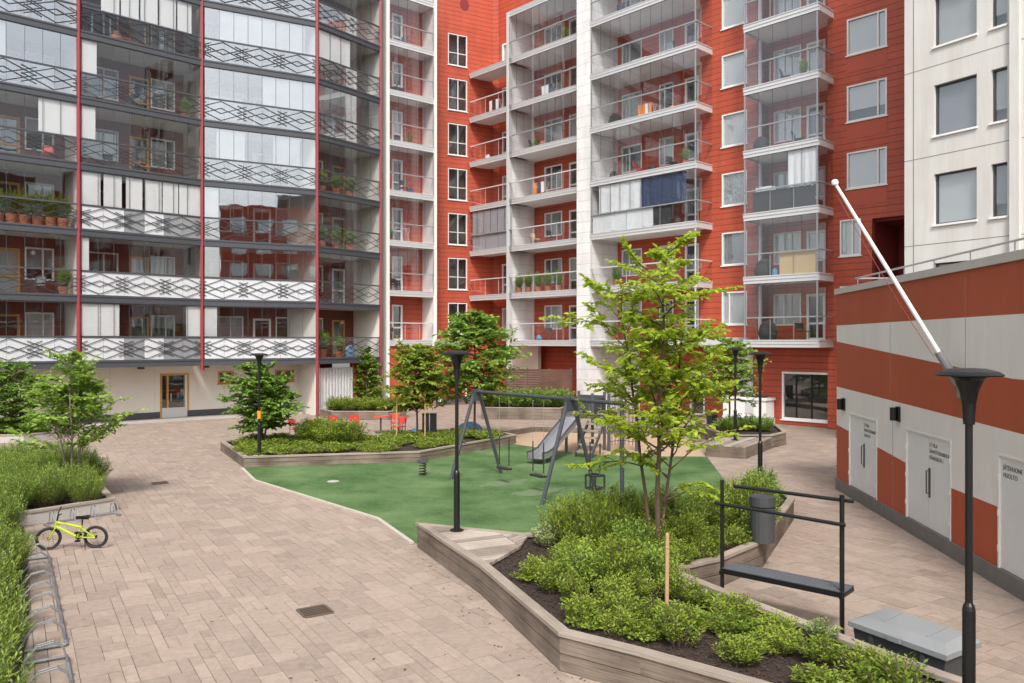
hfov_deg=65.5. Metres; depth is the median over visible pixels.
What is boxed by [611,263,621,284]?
potted plant
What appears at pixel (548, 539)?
shrub
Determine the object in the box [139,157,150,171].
garden chair
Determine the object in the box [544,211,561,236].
window
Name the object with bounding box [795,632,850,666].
shrub
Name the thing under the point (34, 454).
hedge shrub
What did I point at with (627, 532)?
shrub
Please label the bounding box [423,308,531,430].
young tree
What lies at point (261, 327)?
balcony door
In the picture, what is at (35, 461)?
hedge shrub
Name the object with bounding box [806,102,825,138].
balcony door
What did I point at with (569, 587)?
shrub
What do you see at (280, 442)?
ground cover
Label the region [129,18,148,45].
balcony door
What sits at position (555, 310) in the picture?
window
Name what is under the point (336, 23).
balcony door
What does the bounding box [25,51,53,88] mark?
window
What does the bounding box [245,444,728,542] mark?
play surface
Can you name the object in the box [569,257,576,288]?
balcony door
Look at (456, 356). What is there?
street lamp
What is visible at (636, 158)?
window
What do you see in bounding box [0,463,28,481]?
hedge shrub
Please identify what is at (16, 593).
hedge shrub
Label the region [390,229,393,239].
potted plant
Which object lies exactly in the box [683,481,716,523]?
shrub
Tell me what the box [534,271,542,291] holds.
potted plant
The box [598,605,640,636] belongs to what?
shrub
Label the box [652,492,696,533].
shrub
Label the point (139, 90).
balcony door
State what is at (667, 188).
hanging sheet
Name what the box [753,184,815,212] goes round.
dark screen
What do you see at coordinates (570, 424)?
slide tower
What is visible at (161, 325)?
window
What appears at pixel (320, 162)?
window
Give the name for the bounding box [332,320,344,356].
balcony door
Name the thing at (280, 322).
window
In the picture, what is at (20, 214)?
potted plant
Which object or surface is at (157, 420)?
path
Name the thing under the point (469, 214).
apartment building
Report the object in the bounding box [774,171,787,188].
window
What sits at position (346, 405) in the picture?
shrub
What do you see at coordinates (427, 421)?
litter bin
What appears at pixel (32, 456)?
hedge shrub
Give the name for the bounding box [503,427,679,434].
timber kerb
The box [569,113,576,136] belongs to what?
balcony door
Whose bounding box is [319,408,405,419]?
timber planter
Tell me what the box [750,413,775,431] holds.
shrub
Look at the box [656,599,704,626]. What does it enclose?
shrub
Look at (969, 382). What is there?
street lamp
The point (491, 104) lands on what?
drying rack
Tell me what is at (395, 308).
balcony door
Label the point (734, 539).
shrub
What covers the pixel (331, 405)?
shrub
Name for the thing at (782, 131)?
window
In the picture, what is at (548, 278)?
potted plant
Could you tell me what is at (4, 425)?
shrub
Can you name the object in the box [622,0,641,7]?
window
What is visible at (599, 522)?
shrub
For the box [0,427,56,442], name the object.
concrete planter
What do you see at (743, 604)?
shrub
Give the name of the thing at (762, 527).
litter bin
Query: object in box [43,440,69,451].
hedge shrub
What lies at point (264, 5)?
balcony door
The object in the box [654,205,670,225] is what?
dark board
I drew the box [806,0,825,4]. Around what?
balcony door
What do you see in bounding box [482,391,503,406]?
hedge shrub
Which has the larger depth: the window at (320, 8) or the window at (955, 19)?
the window at (320, 8)
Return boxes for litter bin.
[422,413,428,431]
[430,413,436,431]
[706,414,717,423]
[749,494,775,543]
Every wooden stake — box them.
[396,401,396,434]
[424,404,425,435]
[665,533,669,606]
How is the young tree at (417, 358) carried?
on the timber planter at (409, 452)
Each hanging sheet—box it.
[599,179,640,213]
[642,171,686,206]
[788,147,815,188]
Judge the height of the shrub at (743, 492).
1.102 m
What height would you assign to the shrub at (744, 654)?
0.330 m
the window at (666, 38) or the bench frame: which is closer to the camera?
the bench frame
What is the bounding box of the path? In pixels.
[56,410,302,427]
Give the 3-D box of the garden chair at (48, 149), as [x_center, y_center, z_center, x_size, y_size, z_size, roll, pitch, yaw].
[-21.033,-8.520,36.069,0.440,0.840,0.510,0,0,-23]
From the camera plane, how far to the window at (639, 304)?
46.05 m
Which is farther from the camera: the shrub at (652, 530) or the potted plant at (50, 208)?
the potted plant at (50, 208)
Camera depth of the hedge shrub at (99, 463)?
20.38 m
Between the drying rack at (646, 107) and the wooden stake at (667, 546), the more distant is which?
the drying rack at (646, 107)
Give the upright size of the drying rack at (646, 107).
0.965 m
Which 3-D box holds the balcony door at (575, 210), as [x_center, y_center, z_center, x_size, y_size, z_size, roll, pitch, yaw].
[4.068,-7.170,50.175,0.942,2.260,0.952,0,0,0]
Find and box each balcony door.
[0,0,19,14]
[0,49,19,83]
[0,115,19,153]
[0,181,19,222]
[0,247,19,291]
[0,314,19,337]
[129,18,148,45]
[129,76,148,108]
[129,136,148,170]
[130,256,148,296]
[130,316,148,335]
[253,0,270,11]
[253,47,270,69]
[253,97,270,126]
[253,153,270,184]
[253,208,270,242]
[253,263,270,300]
[253,318,270,336]
[332,11,344,30]
[332,63,344,85]
[332,113,344,139]
[332,165,344,193]
[332,217,344,248]
[332,268,344,302]
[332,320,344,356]
[392,13,402,39]
[392,61,402,90]
[392,110,402,140]
[392,159,402,190]
[392,207,402,240]
[392,256,402,289]
[392,305,402,339]
[502,43,505,60]
[502,87,505,106]
[502,131,505,153]
[502,175,505,200]
[502,264,505,293]
[502,308,505,340]
[569,17,576,35]
[569,65,576,85]
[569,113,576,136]
[569,161,576,187]
[569,209,576,238]
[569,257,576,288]
[569,305,576,339]
[685,19,698,43]
[685,75,698,102]
[685,131,698,161]
[685,187,698,221]
[685,243,698,279]
[685,299,698,329]
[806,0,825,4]
[806,38,825,71]
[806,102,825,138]
[806,229,825,272]
[806,293,825,339]
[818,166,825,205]
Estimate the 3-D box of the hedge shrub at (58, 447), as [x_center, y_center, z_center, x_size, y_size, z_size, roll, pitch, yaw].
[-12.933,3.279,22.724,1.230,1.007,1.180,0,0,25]
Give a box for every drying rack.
[392,227,409,239]
[489,99,502,110]
[534,181,548,194]
[541,83,555,94]
[616,0,634,10]
[637,102,656,114]
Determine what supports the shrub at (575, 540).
on the timber planter at (484, 563)
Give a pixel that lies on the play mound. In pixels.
(470, 425)
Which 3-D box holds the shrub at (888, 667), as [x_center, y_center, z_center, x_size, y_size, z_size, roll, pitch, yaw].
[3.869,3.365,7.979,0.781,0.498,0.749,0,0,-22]
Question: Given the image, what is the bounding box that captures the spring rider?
[417,456,427,474]
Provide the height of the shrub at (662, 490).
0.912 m
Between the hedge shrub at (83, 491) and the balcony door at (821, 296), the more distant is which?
the balcony door at (821, 296)
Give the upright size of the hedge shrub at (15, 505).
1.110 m
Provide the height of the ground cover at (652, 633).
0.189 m
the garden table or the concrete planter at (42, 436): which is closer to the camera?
the concrete planter at (42, 436)
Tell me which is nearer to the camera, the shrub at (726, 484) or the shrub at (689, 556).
the shrub at (689, 556)
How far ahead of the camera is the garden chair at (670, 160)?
42.38 m
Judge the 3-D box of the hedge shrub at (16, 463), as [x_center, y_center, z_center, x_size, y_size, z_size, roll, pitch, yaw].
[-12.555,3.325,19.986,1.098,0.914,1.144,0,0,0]
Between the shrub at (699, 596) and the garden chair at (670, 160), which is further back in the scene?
the garden chair at (670, 160)
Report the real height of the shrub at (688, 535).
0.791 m
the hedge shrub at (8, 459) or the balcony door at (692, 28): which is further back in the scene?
the balcony door at (692, 28)
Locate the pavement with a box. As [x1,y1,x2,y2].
[0,404,1023,682]
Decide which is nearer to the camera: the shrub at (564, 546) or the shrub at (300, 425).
the shrub at (564, 546)
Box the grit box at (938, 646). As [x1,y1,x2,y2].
[848,607,981,676]
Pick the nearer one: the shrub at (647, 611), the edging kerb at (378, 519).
the shrub at (647, 611)
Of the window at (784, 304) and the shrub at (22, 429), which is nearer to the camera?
the shrub at (22, 429)
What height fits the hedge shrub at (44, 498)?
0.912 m
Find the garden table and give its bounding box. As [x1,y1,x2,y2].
[372,415,389,432]
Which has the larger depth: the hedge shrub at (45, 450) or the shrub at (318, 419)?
the shrub at (318, 419)
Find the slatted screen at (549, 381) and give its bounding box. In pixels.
[505,368,571,394]
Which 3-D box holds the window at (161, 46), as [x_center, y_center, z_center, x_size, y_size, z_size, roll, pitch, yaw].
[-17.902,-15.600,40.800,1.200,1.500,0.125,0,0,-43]
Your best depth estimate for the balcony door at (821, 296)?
38.15 m
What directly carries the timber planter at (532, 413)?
on the pavement
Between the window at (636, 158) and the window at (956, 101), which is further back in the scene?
the window at (636, 158)
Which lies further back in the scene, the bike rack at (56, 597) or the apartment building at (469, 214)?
the apartment building at (469, 214)
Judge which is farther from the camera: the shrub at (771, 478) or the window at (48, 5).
the window at (48, 5)
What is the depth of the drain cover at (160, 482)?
22.53 m
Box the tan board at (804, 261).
[779,250,815,274]
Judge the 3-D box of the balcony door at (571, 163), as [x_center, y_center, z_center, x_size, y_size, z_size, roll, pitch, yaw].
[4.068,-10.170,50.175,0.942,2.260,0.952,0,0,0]
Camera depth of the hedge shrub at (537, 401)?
41.54 m
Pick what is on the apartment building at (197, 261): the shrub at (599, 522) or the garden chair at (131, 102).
the garden chair at (131, 102)
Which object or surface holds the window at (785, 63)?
in the apartment building at (469, 214)
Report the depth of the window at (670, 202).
44.08 m
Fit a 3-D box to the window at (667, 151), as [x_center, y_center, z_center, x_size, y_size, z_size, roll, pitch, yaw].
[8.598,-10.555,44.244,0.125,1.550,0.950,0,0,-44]
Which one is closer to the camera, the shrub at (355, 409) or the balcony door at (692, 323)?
the shrub at (355, 409)
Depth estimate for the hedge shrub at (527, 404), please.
41.63 m
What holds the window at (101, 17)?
in the apartment building at (197, 261)
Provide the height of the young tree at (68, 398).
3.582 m
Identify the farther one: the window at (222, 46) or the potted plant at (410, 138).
the potted plant at (410, 138)
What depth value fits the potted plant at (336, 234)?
44.12 m
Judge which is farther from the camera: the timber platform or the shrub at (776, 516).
the timber platform
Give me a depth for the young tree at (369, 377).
45.29 m
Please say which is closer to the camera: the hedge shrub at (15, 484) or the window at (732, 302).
the hedge shrub at (15, 484)
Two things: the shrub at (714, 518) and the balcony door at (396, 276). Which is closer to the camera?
the shrub at (714, 518)
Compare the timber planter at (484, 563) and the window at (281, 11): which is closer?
the timber planter at (484, 563)
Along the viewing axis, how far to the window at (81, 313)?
38.63 m
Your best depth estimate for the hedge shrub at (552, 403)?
41.58 m
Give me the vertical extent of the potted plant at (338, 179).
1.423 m
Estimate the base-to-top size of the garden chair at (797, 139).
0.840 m
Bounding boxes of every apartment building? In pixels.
[0,0,381,424]
[382,0,903,428]
[904,0,1023,273]
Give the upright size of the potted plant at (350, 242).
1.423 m
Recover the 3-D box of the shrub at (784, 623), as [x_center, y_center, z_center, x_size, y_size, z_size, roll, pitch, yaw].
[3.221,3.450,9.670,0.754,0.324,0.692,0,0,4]
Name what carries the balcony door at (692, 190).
in the apartment building at (469, 214)
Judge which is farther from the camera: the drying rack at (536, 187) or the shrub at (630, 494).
the drying rack at (536, 187)
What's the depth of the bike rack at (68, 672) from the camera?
9.66 m
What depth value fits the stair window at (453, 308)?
53.78 m
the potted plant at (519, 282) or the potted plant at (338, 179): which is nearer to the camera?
the potted plant at (338, 179)
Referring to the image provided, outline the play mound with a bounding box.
[459,422,482,429]
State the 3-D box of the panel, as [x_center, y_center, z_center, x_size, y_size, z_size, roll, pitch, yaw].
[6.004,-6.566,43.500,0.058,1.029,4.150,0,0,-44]
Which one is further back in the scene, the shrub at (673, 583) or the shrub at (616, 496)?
the shrub at (616, 496)
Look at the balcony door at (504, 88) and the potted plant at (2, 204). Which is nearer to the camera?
the potted plant at (2, 204)
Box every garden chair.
[33,277,45,292]
[41,145,53,157]
[103,154,117,166]
[125,95,139,106]
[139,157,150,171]
[288,418,295,433]
[319,288,328,301]
[329,415,337,422]
[349,415,359,425]
[390,278,400,289]
[390,413,402,429]
[391,416,406,431]
[398,36,407,42]
[398,180,407,190]
[530,233,539,242]
[545,328,551,339]
[546,230,555,237]
[632,162,643,170]
[666,156,677,164]
[779,68,790,78]
[791,131,803,141]
[794,323,808,339]
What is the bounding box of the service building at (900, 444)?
[834,237,1023,601]
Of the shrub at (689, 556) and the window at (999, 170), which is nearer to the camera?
the shrub at (689, 556)
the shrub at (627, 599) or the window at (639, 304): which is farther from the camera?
the window at (639, 304)
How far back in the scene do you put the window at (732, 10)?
40.19 m
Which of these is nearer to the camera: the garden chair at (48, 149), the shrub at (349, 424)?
the shrub at (349, 424)
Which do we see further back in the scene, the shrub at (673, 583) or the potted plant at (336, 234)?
the potted plant at (336, 234)
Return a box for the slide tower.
[526,391,638,463]
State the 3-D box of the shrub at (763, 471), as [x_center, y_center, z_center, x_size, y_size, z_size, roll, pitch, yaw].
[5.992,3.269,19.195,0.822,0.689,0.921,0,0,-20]
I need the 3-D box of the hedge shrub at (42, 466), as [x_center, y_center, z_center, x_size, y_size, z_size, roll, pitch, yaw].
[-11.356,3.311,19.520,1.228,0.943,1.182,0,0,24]
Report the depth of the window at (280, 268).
44.02 m
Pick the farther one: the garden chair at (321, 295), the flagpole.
the garden chair at (321, 295)
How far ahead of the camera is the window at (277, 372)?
45.09 m
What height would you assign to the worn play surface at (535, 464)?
0.001 m
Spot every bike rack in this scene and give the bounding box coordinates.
[18,543,67,652]
[21,640,72,682]
[43,502,120,526]
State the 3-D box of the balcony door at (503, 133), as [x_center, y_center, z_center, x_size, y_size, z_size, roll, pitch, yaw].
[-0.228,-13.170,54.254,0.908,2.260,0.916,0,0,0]
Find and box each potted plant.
[0,187,6,221]
[3,186,18,222]
[17,187,32,223]
[29,188,45,224]
[42,192,57,225]
[55,265,72,293]
[56,191,72,226]
[179,98,191,115]
[319,167,328,190]
[319,222,328,245]
[319,328,329,357]
[331,171,342,192]
[331,225,341,247]
[333,335,344,356]
[344,177,354,195]
[345,227,354,249]
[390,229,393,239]
[408,133,412,142]
[514,274,523,292]
[523,273,532,291]
[531,137,537,145]
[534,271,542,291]
[542,269,552,290]
[553,269,562,289]
[561,26,569,37]
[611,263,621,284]
[611,322,619,339]
[680,146,690,162]
[798,58,808,73]
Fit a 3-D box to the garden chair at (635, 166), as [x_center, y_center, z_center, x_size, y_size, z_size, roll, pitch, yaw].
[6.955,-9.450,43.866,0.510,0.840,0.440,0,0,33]
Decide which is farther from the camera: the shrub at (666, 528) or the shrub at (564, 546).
the shrub at (666, 528)
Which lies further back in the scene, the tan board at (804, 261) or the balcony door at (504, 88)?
the balcony door at (504, 88)
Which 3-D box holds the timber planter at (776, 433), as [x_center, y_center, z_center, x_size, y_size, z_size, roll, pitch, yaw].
[9.501,3.750,31.825,3.427,0.500,3.975,0,0,0]
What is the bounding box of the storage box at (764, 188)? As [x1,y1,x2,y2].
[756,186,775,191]
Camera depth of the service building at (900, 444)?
15.30 m
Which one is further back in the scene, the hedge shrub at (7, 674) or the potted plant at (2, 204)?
the potted plant at (2, 204)
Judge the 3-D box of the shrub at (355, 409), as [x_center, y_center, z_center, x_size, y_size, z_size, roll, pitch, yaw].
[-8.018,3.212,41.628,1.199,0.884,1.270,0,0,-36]
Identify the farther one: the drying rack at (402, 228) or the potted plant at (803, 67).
the drying rack at (402, 228)
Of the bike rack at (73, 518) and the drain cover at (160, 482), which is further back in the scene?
the drain cover at (160, 482)
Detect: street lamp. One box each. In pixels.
[250,353,267,455]
[441,350,471,531]
[727,348,743,440]
[748,352,771,472]
[934,368,1004,682]
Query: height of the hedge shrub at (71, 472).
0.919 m
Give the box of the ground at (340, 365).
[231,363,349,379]
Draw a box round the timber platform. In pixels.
[706,437,771,458]
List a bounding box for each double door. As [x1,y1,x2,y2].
[848,412,876,499]
[905,428,950,540]
[997,453,1023,579]
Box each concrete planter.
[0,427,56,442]
[13,485,114,525]
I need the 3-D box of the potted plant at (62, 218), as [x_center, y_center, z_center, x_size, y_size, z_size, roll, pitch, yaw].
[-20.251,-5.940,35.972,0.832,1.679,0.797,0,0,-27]
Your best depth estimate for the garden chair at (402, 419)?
33.42 m
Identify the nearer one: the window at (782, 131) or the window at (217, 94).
the window at (782, 131)
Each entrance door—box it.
[160,373,188,417]
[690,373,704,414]
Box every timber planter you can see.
[220,430,516,467]
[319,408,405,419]
[416,476,978,682]
[481,404,563,419]
[696,424,786,447]
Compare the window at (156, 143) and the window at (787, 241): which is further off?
the window at (156, 143)
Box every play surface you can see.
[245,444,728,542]
[477,479,526,486]
[510,487,564,495]
[514,462,555,467]
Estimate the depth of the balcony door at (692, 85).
43.28 m
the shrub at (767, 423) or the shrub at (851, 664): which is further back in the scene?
the shrub at (767, 423)
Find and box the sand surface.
[515,432,706,456]
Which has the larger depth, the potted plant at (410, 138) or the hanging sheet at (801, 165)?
the potted plant at (410, 138)
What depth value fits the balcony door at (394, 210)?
49.60 m
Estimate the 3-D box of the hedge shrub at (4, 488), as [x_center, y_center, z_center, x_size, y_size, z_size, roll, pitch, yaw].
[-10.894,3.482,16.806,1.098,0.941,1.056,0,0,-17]
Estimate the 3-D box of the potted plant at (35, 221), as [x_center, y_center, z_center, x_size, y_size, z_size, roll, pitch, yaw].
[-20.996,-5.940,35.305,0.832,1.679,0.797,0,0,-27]
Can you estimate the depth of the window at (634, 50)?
46.03 m
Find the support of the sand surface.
on the pavement
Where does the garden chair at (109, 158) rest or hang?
on the apartment building at (197, 261)
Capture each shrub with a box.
[0,415,20,433]
[0,441,17,455]
[0,449,27,464]
[0,451,28,468]
[0,456,31,474]
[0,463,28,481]
[0,463,45,502]
[0,469,41,509]
[0,470,26,490]
[0,484,24,510]
[0,486,29,532]
[0,500,13,524]
[0,509,9,530]
[0,519,38,575]
[0,524,34,581]
[0,544,22,599]
[0,567,30,622]
[0,586,36,661]
[0,610,19,674]
[0,637,41,682]
[1,438,36,454]
[10,445,40,457]
[11,417,33,432]
[14,448,57,467]
[15,448,50,462]
[18,419,47,432]
[19,467,74,507]
[20,457,72,474]
[25,462,71,500]
[26,456,63,471]
[28,444,60,457]
[39,440,77,455]
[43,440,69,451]
[43,449,85,466]
[45,446,77,463]
[51,459,98,498]
[58,445,101,458]
[58,459,93,494]
[61,468,109,502]
[62,452,92,462]
[73,450,112,488]
[292,418,324,441]
[293,416,323,440]
[302,414,336,430]
[311,416,351,444]
[323,395,343,410]
[326,419,358,439]
[332,419,370,445]
[333,395,352,410]
[336,417,362,435]
[338,396,358,410]
[348,395,366,410]
[354,395,372,410]
[366,395,381,410]
[372,396,389,410]
[381,395,399,410]
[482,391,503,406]
[494,387,513,406]
[506,387,529,406]
[516,386,537,406]
[519,553,552,580]
[528,386,551,406]
[530,522,558,547]
[531,558,573,594]
[535,493,592,544]
[539,387,560,407]
[546,539,593,572]
[549,386,575,407]
[549,489,602,542]
[550,537,614,593]
[551,532,600,560]
[556,567,593,606]
[559,591,604,620]
[575,486,632,554]
[581,481,636,520]
[584,532,646,571]
[590,531,651,591]
[590,572,636,608]
[596,589,648,620]
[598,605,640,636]
[600,510,654,557]
[602,506,645,549]
[616,481,651,520]
[618,492,672,524]
[619,536,677,565]
[623,568,664,603]
[624,540,687,591]
[627,514,679,554]
[633,596,676,623]
[641,516,685,545]
[648,482,683,509]
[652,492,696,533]
[652,599,711,648]
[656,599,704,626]
[657,560,699,603]
[660,491,709,542]
[663,537,699,563]
[665,510,711,555]
[669,491,706,515]
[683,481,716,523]
[683,585,726,608]
[685,486,738,531]
[686,533,719,558]
[694,523,727,550]
[701,606,762,638]
[702,485,748,529]
[705,590,761,617]
[708,476,747,519]
[710,523,751,547]
[711,631,771,666]
[714,414,739,431]
[718,469,778,527]
[725,413,748,431]
[732,516,749,541]
[736,500,782,525]
[737,414,758,431]
[741,464,779,483]
[742,469,777,488]
[742,472,780,507]
[746,609,807,639]
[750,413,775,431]
[750,624,801,656]
[756,474,787,501]
[788,660,862,682]
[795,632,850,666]
[802,615,843,644]
[832,638,891,680]
[855,647,941,682]
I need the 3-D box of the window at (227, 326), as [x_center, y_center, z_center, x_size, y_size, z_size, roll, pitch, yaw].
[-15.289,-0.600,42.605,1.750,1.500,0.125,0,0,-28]
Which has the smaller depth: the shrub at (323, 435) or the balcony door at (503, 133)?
the shrub at (323, 435)
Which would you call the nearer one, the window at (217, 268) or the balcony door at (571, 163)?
the window at (217, 268)
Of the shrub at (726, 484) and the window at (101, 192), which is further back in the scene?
the window at (101, 192)
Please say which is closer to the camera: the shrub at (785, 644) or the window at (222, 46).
the shrub at (785, 644)
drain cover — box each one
[150,481,168,484]
[296,604,333,617]
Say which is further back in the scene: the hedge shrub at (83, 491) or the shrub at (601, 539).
the hedge shrub at (83, 491)
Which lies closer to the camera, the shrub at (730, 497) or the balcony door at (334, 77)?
the shrub at (730, 497)
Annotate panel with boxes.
[593,207,652,232]
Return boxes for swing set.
[449,389,626,504]
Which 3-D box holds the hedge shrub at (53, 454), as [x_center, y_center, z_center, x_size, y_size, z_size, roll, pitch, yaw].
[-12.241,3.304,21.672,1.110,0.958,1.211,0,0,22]
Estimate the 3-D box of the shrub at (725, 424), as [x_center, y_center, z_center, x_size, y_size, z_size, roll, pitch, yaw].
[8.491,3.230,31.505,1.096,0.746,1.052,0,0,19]
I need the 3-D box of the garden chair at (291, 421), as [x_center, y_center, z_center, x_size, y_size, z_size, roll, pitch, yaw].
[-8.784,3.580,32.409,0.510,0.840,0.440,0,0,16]
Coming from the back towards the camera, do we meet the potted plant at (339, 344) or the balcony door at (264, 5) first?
the potted plant at (339, 344)
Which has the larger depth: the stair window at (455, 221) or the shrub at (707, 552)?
the stair window at (455, 221)
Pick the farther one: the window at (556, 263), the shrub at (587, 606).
the window at (556, 263)
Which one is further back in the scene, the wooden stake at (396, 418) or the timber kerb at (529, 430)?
the timber kerb at (529, 430)
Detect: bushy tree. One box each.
[0,358,51,429]
[215,360,310,439]
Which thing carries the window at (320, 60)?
in the apartment building at (197, 261)
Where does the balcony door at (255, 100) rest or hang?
in the apartment building at (197, 261)
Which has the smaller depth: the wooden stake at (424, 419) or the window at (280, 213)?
the wooden stake at (424, 419)
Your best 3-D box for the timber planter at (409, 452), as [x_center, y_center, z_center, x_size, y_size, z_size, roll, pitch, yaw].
[-4.955,3.820,28.965,11.070,0.360,5.918,0,0,-14]
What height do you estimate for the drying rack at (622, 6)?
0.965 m
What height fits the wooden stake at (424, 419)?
1.500 m
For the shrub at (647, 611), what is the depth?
10.30 m
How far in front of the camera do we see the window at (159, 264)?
40.84 m
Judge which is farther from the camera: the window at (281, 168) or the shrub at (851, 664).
the window at (281, 168)
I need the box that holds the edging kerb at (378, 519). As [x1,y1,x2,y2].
[240,467,413,543]
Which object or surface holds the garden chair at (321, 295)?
on the apartment building at (197, 261)
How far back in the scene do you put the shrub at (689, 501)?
14.96 m
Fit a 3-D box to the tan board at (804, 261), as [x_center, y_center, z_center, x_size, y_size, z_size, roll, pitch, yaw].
[12.973,-3.595,36.184,0.030,1.030,1.750,0,0,-44]
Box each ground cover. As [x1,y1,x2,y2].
[229,428,505,455]
[509,555,901,682]
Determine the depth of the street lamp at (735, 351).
28.86 m
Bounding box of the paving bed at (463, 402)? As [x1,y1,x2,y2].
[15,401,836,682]
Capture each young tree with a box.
[0,349,148,471]
[351,346,384,399]
[376,335,452,432]
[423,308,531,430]
[539,231,755,548]
[697,336,771,430]
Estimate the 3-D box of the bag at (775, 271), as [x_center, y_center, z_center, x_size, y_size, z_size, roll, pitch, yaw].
[12.324,-3.240,37.254,0.343,0.399,0.347,0,0,0]
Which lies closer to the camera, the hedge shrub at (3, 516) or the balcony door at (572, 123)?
the hedge shrub at (3, 516)
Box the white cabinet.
[722,395,775,423]
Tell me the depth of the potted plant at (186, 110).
39.92 m
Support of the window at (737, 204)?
in the apartment building at (469, 214)
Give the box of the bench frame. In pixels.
[714,480,853,634]
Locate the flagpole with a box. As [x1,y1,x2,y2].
[831,179,959,397]
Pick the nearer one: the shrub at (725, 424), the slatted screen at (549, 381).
the shrub at (725, 424)
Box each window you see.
[25,0,53,22]
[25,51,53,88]
[25,116,53,151]
[25,182,53,215]
[25,247,53,280]
[25,312,53,337]
[81,0,117,35]
[81,63,117,100]
[81,126,117,161]
[81,188,103,220]
[81,251,117,281]
[81,313,103,344]
[151,21,174,51]
[151,78,174,111]
[151,137,174,169]
[151,256,174,276]
[151,315,174,335]
[209,33,242,64]
[209,89,242,121]
[209,146,242,176]
[209,203,242,232]
[209,259,242,279]
[209,316,242,336]
[211,0,242,6]
[217,371,233,384]
[275,0,286,14]
[275,51,286,71]
[275,108,286,126]
[275,166,286,180]
[275,208,286,235]
[275,262,286,289]
[275,317,286,342]
[275,370,295,381]
[319,3,322,22]
[319,59,322,77]
[319,108,322,133]
[319,160,322,172]
[319,213,322,224]
[319,265,322,291]
[319,318,322,332]
[447,33,467,68]
[447,78,467,112]
[447,123,467,156]
[447,168,467,201]
[447,213,467,245]
[447,258,467,290]
[448,303,466,332]
[544,23,561,44]
[544,70,561,91]
[544,117,561,142]
[544,164,561,190]
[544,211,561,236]
[544,258,561,282]
[544,305,561,329]
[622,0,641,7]
[622,38,641,63]
[622,90,641,118]
[622,143,641,173]
[622,248,641,276]
[622,301,641,327]
[659,27,672,51]
[659,82,672,109]
[659,136,672,166]
[659,245,672,269]
[659,299,672,325]
[662,202,672,218]
[720,0,747,30]
[720,49,747,89]
[720,109,747,148]
[720,170,747,207]
[720,230,747,266]
[721,291,747,325]
[774,0,800,15]
[774,44,800,79]
[774,106,800,143]
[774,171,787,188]
[774,231,800,264]
[774,293,800,325]
[780,371,827,423]
[838,218,861,257]
[845,8,887,57]
[845,77,887,123]
[845,146,887,190]
[936,0,976,45]
[936,75,976,134]
[936,167,976,223]
[936,261,963,266]
[993,0,1006,26]
[993,67,1006,121]
[993,163,1006,216]
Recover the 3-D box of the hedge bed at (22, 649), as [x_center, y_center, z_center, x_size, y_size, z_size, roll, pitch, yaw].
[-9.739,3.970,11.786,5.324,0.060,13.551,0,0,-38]
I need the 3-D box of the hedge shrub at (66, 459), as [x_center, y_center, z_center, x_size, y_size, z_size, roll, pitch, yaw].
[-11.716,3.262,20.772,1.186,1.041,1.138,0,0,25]
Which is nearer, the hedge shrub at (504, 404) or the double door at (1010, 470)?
the double door at (1010, 470)
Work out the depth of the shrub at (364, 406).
41.08 m
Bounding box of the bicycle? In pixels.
[35,507,107,549]
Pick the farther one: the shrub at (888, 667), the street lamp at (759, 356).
the street lamp at (759, 356)
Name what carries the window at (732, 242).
in the apartment building at (469, 214)
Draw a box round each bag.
[110,30,122,39]
[344,345,354,356]
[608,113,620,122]
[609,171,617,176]
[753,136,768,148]
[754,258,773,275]
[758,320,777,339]
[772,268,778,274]
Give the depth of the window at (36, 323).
37.08 m

